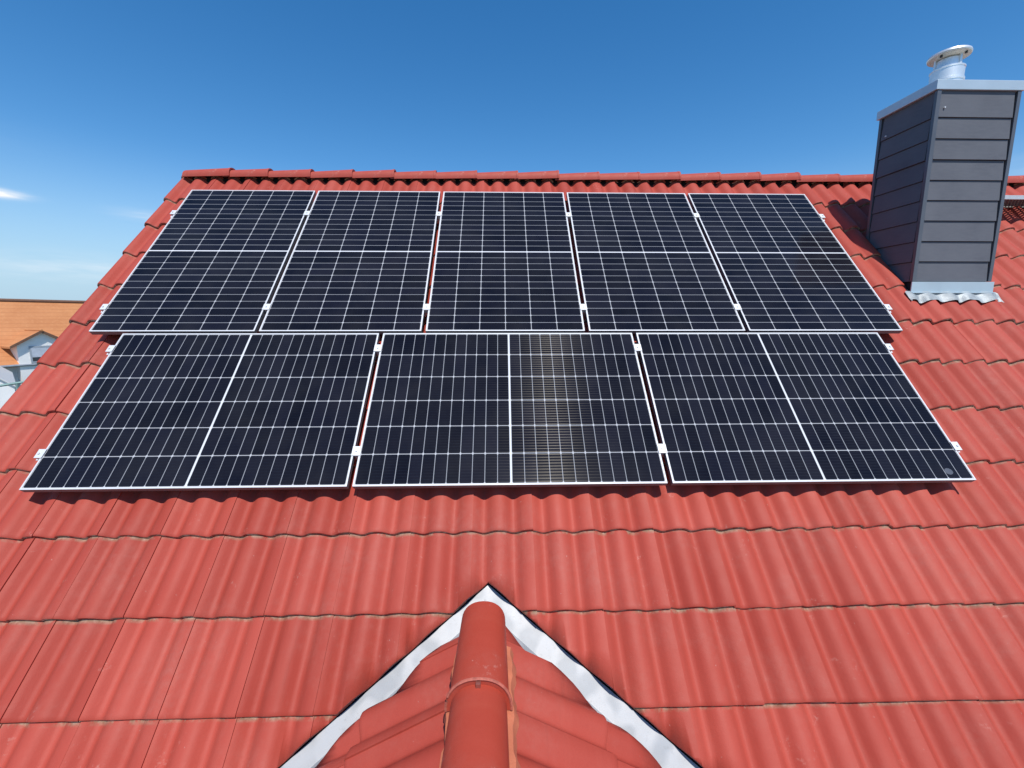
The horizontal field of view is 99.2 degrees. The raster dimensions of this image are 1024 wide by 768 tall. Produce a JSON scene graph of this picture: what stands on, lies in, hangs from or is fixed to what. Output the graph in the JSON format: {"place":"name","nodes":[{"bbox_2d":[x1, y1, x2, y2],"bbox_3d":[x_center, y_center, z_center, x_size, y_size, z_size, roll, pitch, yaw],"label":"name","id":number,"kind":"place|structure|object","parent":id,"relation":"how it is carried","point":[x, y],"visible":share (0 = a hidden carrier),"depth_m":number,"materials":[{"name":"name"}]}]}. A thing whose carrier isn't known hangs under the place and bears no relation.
{"place":"outdoors","nodes":[
{"label":"outdoors","id":0,"kind":"place"},
{"bbox_2d":[0,366,15,408],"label":"white house","id":1,"kind":"structure","parent":0,"point":[6,392],"depth_m":20.45,"materials":[{"name":"paint"}]},
{"bbox_2d":[0,298,84,390],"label":"neighbour house","id":2,"kind":"structure","parent":0,"point":[31,330],"depth_m":27.82,"materials":[{"name":"orange tile"}]},
{"bbox_2d":[0,0,1023,300],"label":"sky","id":3,"kind":"structure","parent":0,"point":[105,105],"materials":[{"name":"blue"}]},
{"label":"ground","id":4,"kind":"structure","parent":0,"visible":0},
{"bbox_2d":[0,381,23,389],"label":"terrace handrail","id":5,"kind":"object","parent":4,"relation":"on","point":[16,384],"visible":0.15,"depth_m":17.86,"materials":[{"name":"white metal"}]},
{"bbox_2d":[0,45,1023,767],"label":"house","id":6,"kind":"structure","parent":4,"relation":"on","point":[858,625],"depth_m":2.23,"materials":[{"name":"red tile"}]},
{"bbox_2d":[99,304,892,315],"bbox_3d":[-0.052,-0.594,3.342,5.924,0.190,0.137,0,-35,-1],"label":"mounting rail","id":7,"kind":"object","parent":6,"relation":"attached to","point":[426,307],"visible":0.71,"depth_m":3.25,"materials":[{"name":"metal"}]},
{"bbox_2d":[259,191,440,333],"bbox_3d":[-1.233,-1.088,3.617,1.140,1.772,0.036,0,-35,-1],"label":"solar panel","id":8,"kind":"object","parent":7,"relation":"attached to","point":[359,261],"visible":0.99,"depth_m":3.49,"materials":[{"name":"glass"}]},
{"bbox_2d":[566,192,744,333],"bbox_3d":[1.108,-1.098,3.678,1.140,1.772,0.036,0,-35,-1],"label":"solar panel","id":9,"kind":"object","parent":7,"relation":"attached to","point":[646,263],"visible":0.97,"depth_m":3.55,"materials":[{"name":"glass"}]},
{"bbox_2d":[687,193,902,333],"bbox_3d":[2.279,-1.103,3.709,1.140,1.772,0.036,0,-35,-1],"label":"solar panel","id":10,"kind":"object","parent":7,"relation":"attached to","point":[785,263],"visible":0.99,"depth_m":3.58,"materials":[{"name":"glass"}]},
{"bbox_2d":[34,442,961,460],"bbox_3d":[-0.010,0.369,2.659,5.477,0.190,0.137,0,-35,-1],"label":"mounting rail","id":11,"kind":"object","parent":6,"relation":"attached to","point":[356,451],"visible":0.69,"depth_m":2.56,"materials":[{"name":"metal"}]},
{"bbox_2d":[19,333,379,491],"bbox_3d":[-1.817,0.119,2.747,1.772,1.140,0.035,0,-35,-1],"label":"solar panel","id":12,"kind":"object","parent":11,"relation":"attached to","point":[206,411],"visible":1,"depth_m":2.67,"materials":[{"name":"glass"}]},
{"bbox_2d":[352,333,666,488],"bbox_3d":[-0.014,0.111,2.794,1.772,1.140,0.035,0,-35,-1],"label":"solar panel","id":13,"kind":"object","parent":11,"relation":"attached to","point":[461,410],"visible":1,"depth_m":2.72,"materials":[{"name":"glass"}]},
{"bbox_2d":[635,333,975,484],"bbox_3d":[1.788,0.103,2.841,1.772,1.140,0.035,0,-35,-1],"label":"solar panel","id":14,"kind":"object","parent":11,"relation":"attached to","point":[780,408],"visible":1,"depth_m":2.77,"materials":[{"name":"glass"}]},
{"bbox_2d":[170,210,825,223],"bbox_3d":[-0.074,-1.550,4.020,5.924,0.190,0.137,0,-35,-1],"label":"mounting rail","id":15,"kind":"object","parent":6,"relation":"attached to","point":[439,214],"visible":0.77,"depth_m":3.94,"materials":[{"name":"metal"}]},
{"bbox_2d":[89,190,315,334],"bbox_3d":[-2.404,-1.083,3.587,1.140,1.772,0.036,0,-35,-1],"label":"solar panel","id":16,"kind":"object","parent":15,"relation":"attached to","point":[213,261],"visible":1,"depth_m":3.46,"materials":[{"name":"glass"}]},
{"bbox_2d":[426,192,584,332],"bbox_3d":[-0.063,-1.093,3.648,1.140,1.772,0.036,0,-35,-1],"label":"solar panel","id":17,"kind":"object","parent":15,"relation":"attached to","point":[504,262],"visible":0.97,"depth_m":3.52,"materials":[{"name":"glass"}]},
{"bbox_2d":[105,344,893,356],"bbox_3d":[-0.024,-0.270,3.112,5.477,0.190,0.137,0,-35,-1],"label":"mounting rail","id":18,"kind":"object","parent":6,"relation":"attached to","point":[378,348],"visible":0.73,"depth_m":3.03,"materials":[{"name":"metal"}]},
{"bbox_2d":[1003,195,1023,208],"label":"roof walkway","id":19,"kind":"structure","parent":6,"relation":"on","point":[1010,201],"depth_m":4.15,"materials":[{"name":"silver metal"}]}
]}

